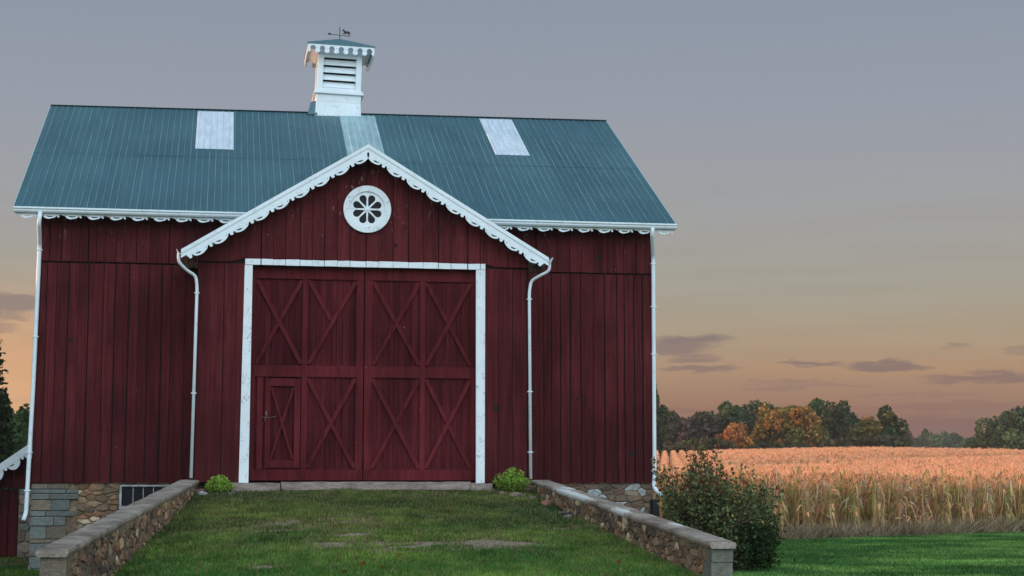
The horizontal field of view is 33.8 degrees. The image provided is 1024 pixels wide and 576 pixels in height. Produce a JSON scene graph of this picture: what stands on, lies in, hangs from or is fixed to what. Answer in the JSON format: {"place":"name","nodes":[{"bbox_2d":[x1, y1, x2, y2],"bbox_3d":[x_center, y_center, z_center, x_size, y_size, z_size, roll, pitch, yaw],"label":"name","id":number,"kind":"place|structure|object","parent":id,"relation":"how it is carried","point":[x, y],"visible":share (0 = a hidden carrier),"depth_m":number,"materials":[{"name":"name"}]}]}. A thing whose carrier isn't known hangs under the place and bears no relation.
{"place":"outdoors","nodes":[
{"label":"outdoors","id":0,"kind":"place"},
{"bbox_2d":[128,489,680,575],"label":"ramp","id":1,"kind":"object","parent":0,"point":[478,543],"depth_m":27.19,"materials":[{"name":"green plant"}]},
{"bbox_2d":[204,474,233,492],"bbox_3d":[-5.988,4.011,34.468,0.620,0.406,0.584,1,-7,-10],"label":"garden plant","id":2,"kind":"object","parent":1,"relation":"on","point":[219,484],"visible":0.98,"depth_m":34.40,"materials":[{"name":"green plant"}]},
{"bbox_2d":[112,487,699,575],"bbox_3d":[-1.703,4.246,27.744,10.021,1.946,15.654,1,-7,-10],"label":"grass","id":3,"kind":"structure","parent":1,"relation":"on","point":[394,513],"depth_m":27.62,"materials":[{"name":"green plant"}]},
{"bbox_2d":[493,467,530,491],"bbox_3d":[0.006,4.038,35.509,0.816,0.552,0.746,-1,-7,6],"label":"garden plant","id":4,"kind":"object","parent":1,"relation":"on","point":[513,480],"visible":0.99,"depth_m":35.38,"materials":[{"name":"green plant"}]},
{"bbox_2d":[509,492,524,496],"bbox_3d":[0.092,4.280,34.914,0.350,0.110,0.228,1,-7,-10],"label":"loose stone","id":5,"kind":"object","parent":1,"relation":"on","point":[515,494],"visible":0.91,"depth_m":34.82,"materials":[{"name":"beige stone"}]},
{"bbox_2d":[541,500,551,505],"bbox_3d":[0.689,4.305,33.793,0.224,0.117,0.199,1,-7,-10],"label":"loose stone","id":6,"kind":"object","parent":1,"relation":"on","point":[544,502],"visible":0.98,"depth_m":33.72,"materials":[{"name":"brown stone"}]},
{"bbox_2d":[558,511,570,514],"bbox_3d":[1.003,4.345,32.548,0.272,0.073,0.428,1,-7,-10],"label":"loose stone","id":7,"kind":"object","parent":1,"relation":"on","point":[564,512],"visible":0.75,"depth_m":32.42,"materials":[{"name":"grey stone"}]},
{"bbox_2d":[0,534,1023,575],"bbox_3d":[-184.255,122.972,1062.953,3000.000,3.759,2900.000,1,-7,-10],"label":"ground","id":8,"kind":"structure","parent":0,"point":[9,569],"depth_m":37.07,"materials":[{"name":"green plant"}]},
{"bbox_2d":[0,339,21,498],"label":"spruce tree","id":9,"kind":"object","parent":8,"relation":"on","point":[3,429],"visible":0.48,"depth_m":63.01,"materials":[{"name":"green plant"}]},
{"bbox_2d":[0,391,27,462],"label":"broadleaf tree","id":10,"kind":"object","parent":8,"relation":"on","point":[20,435],"visible":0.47,"depth_m":73.75,"materials":[{"name":"green plant"}]},
{"bbox_2d":[0,445,31,556],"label":"lean to shed","id":11,"kind":"object","parent":8,"relation":"on","point":[14,534],"visible":0.26,"depth_m":41.98,"materials":[{"name":"wood"}]},
{"bbox_2d":[0,490,17,555],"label":"shed door","id":12,"kind":"structure","parent":11,"relation":"in","point":[9,524],"depth_m":42.00,"materials":[{"name":"red wood"}]},
{"bbox_2d":[6,403,30,498],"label":"broadleaf tree","id":13,"kind":"object","parent":8,"relation":"on","point":[22,412],"visible":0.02,"depth_m":80.10,"materials":[{"name":"green plant"}]},
{"bbox_2d":[0,555,39,575],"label":"yard grass","id":14,"kind":"structure","parent":8,"relation":"on","point":[21,563],"depth_m":37.16,"materials":[{"name":"green plant"}]},
{"bbox_2d":[35,479,198,575],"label":"retaining wall","id":15,"kind":"structure","parent":8,"relation":"on","point":[110,544],"depth_m":24.72,"materials":[{"name":"stone"}]},
{"bbox_2d":[13,27,676,569],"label":"barn","id":16,"kind":"structure","parent":8,"relation":"on","point":[333,287],"depth_m":36.79,"materials":[{"name":"red wood"}]},
{"bbox_2d":[119,485,168,508],"bbox_3d":[-7.925,4.554,36.710,1.220,0.520,0.100,1,-7,-10],"label":"basement window","id":17,"kind":"structure","parent":16,"relation":"in","point":[127,495],"depth_m":36.68,"materials":[{"name":"black glass"}]},
{"bbox_2d":[248,264,363,479],"bbox_3d":[-4.381,1.766,35.750,2.448,4.600,0.131,1,-7,-10],"label":"barn door","id":18,"kind":"structure","parent":16,"relation":"in","point":[331,387],"depth_m":35.78,"materials":[{"name":"wood"}]},
{"bbox_2d":[343,186,390,232],"bbox_3d":[-3.104,-1.688,36.133,1.020,1.020,0.067,1,-7,-10],"label":"round window","id":19,"kind":"structure","parent":16,"relation":"in","point":[367,209],"depth_m":36.13,"materials":[{"name":"white paint"}]},
{"bbox_2d":[363,267,475,479],"bbox_3d":[-1.946,1.818,36.201,2.458,4.600,0.068,1,-7,-10],"label":"barn door","id":20,"kind":"structure","parent":16,"relation":"in","point":[430,398],"depth_m":36.19,"materials":[{"name":"red wood"}]},
{"bbox_2d":[530,480,735,575],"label":"retaining wall","id":21,"kind":"structure","parent":8,"relation":"on","point":[692,550],"depth_m":27.39,"materials":[{"name":"stone"}]},
{"bbox_2d":[656,384,670,457],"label":"broadleaf tree","id":22,"kind":"object","parent":8,"relation":"on","point":[662,418],"visible":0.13,"depth_m":202.99,"materials":[{"name":"green plant"}]},
{"bbox_2d":[663,410,695,444],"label":"broadleaf tree","id":23,"kind":"object","parent":8,"relation":"on","point":[679,429],"visible":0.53,"depth_m":219.03,"materials":[{"name":"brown plant"}]},
{"bbox_2d":[683,411,734,438],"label":"broadleaf tree","id":24,"kind":"object","parent":8,"relation":"on","point":[711,424],"visible":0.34,"depth_m":221.78,"materials":[{"name":"green plant"}]},
{"bbox_2d":[650,431,795,571],"bbox_3d":[4.466,4.737,35.852,3.105,3.380,2.312,1,-7,-10],"label":"bush","id":25,"kind":"object","parent":8,"relation":"on","point":[722,512],"visible":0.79,"depth_m":35.40,"materials":[{"name":"green plant"}]},
{"bbox_2d":[714,422,754,449],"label":"broadleaf tree","id":26,"kind":"object","parent":8,"relation":"on","point":[737,433],"visible":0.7,"depth_m":208.07,"materials":[{"name":"orange plant"}]},
{"bbox_2d":[717,400,751,437],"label":"broadleaf tree","id":27,"kind":"object","parent":8,"relation":"on","point":[735,412],"visible":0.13,"depth_m":226.69,"materials":[{"name":"green plant"}]},
{"bbox_2d":[741,399,777,431],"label":"broadleaf tree","id":28,"kind":"object","parent":8,"relation":"on","point":[750,415],"visible":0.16,"depth_m":231.84,"materials":[{"name":"green plant"}]},
{"bbox_2d":[749,403,783,444],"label":"broadleaf tree","id":29,"kind":"object","parent":8,"relation":"on","point":[760,431],"visible":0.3,"depth_m":213.59,"materials":[{"name":"plant"}]},
{"bbox_2d":[659,434,913,466],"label":"undergrowth","id":30,"kind":"object","parent":8,"relation":"on","point":[891,440],"visible":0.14,"depth_m":207.40,"materials":[{"name":"green plant"}]},
{"bbox_2d":[762,404,829,445],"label":"broadleaf tree","id":31,"kind":"object","parent":8,"relation":"on","point":[794,425],"visible":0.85,"depth_m":209.83,"materials":[{"name":"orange plant"}]},
{"bbox_2d":[806,398,824,418],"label":"broadleaf tree","id":32,"kind":"object","parent":8,"relation":"on","point":[815,405],"visible":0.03,"depth_m":226.70,"materials":[{"name":"green plant"}]},
{"bbox_2d":[820,400,860,441],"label":"broadleaf tree","id":33,"kind":"object","parent":8,"relation":"on","point":[841,420],"visible":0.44,"depth_m":217.74,"materials":[{"name":"green plant"}]},
{"bbox_2d":[847,415,882,438],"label":"broadleaf tree","id":34,"kind":"object","parent":8,"relation":"on","point":[871,426],"visible":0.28,"depth_m":212.80,"materials":[{"name":"green plant"}]},
{"bbox_2d":[733,532,1023,575],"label":"lawn grass","id":35,"kind":"structure","parent":8,"relation":"on","point":[979,554],"depth_m":42.12,"materials":[{"name":"green plant"}]},
{"bbox_2d":[875,404,909,435],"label":"broadleaf tree","id":36,"kind":"object","parent":8,"relation":"on","point":[889,423],"visible":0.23,"depth_m":214.10,"materials":[{"name":"green plant"}]},
{"bbox_2d":[767,513,1023,540],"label":"dry weeds","id":37,"kind":"object","parent":8,"relation":"on","point":[925,529],"visible":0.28,"depth_m":59.04,"materials":[{"name":"beige plant"}]},
{"bbox_2d":[902,429,912,446],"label":"broadleaf tree","id":38,"kind":"object","parent":8,"relation":"on","point":[909,433],"visible":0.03,"depth_m":406.62,"materials":[{"name":"green plant"}]},
{"bbox_2d":[912,435,925,448],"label":"broadleaf tree","id":39,"kind":"object","parent":8,"relation":"on","point":[918,442],"visible":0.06,"depth_m":540.18,"materials":[{"name":"green plant"}]},
{"bbox_2d":[921,428,932,446],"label":"broadleaf tree","id":40,"kind":"object","parent":8,"relation":"on","point":[925,433],"visible":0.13,"depth_m":619.11,"materials":[{"name":"green plant"}]},
{"bbox_2d":[926,430,959,448],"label":"broadleaf tree","id":41,"kind":"object","parent":8,"relation":"on","point":[942,439],"visible":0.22,"depth_m":499.57,"materials":[{"name":"green plant"}]},
{"bbox_2d":[948,432,964,448],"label":"broadleaf tree","id":42,"kind":"object","parent":8,"relation":"on","point":[957,438],"visible":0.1,"depth_m":575.88,"materials":[{"name":"green plant"}]},
{"bbox_2d":[960,428,982,448],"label":"broadleaf tree","id":43,"kind":"object","parent":8,"relation":"on","point":[968,440],"visible":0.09,"depth_m":316.67,"materials":[{"name":"green plant"}]},
{"bbox_2d":[963,438,987,448],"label":"distant wood","id":44,"kind":"object","parent":8,"relation":"on","point":[977,444],"visible":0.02,"depth_m":289.60,"materials":[{"name":"green plant"}]},
{"bbox_2d":[974,410,1017,448],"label":"broadleaf tree","id":45,"kind":"object","parent":8,"relation":"on","point":[989,430],"visible":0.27,"depth_m":285.86,"materials":[{"name":"green plant"}]},
{"bbox_2d":[988,406,1023,449],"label":"broadleaf tree","id":46,"kind":"object","parent":8,"relation":"on","point":[1010,436],"visible":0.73,"depth_m":280.03,"materials":[{"name":"green plant"}]},
{"bbox_2d":[0,0,1023,439],"label":"sky","id":47,"kind":"structure","parent":0,"point":[841,182],"materials":[{"name":"grey"}]},
{"bbox_2d":[654,446,1023,535],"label":"corn field","id":48,"kind":"structure","parent":0,"point":[873,483],"depth_m":63.56,"materials":[{"name":"beige plant"}]}
]}

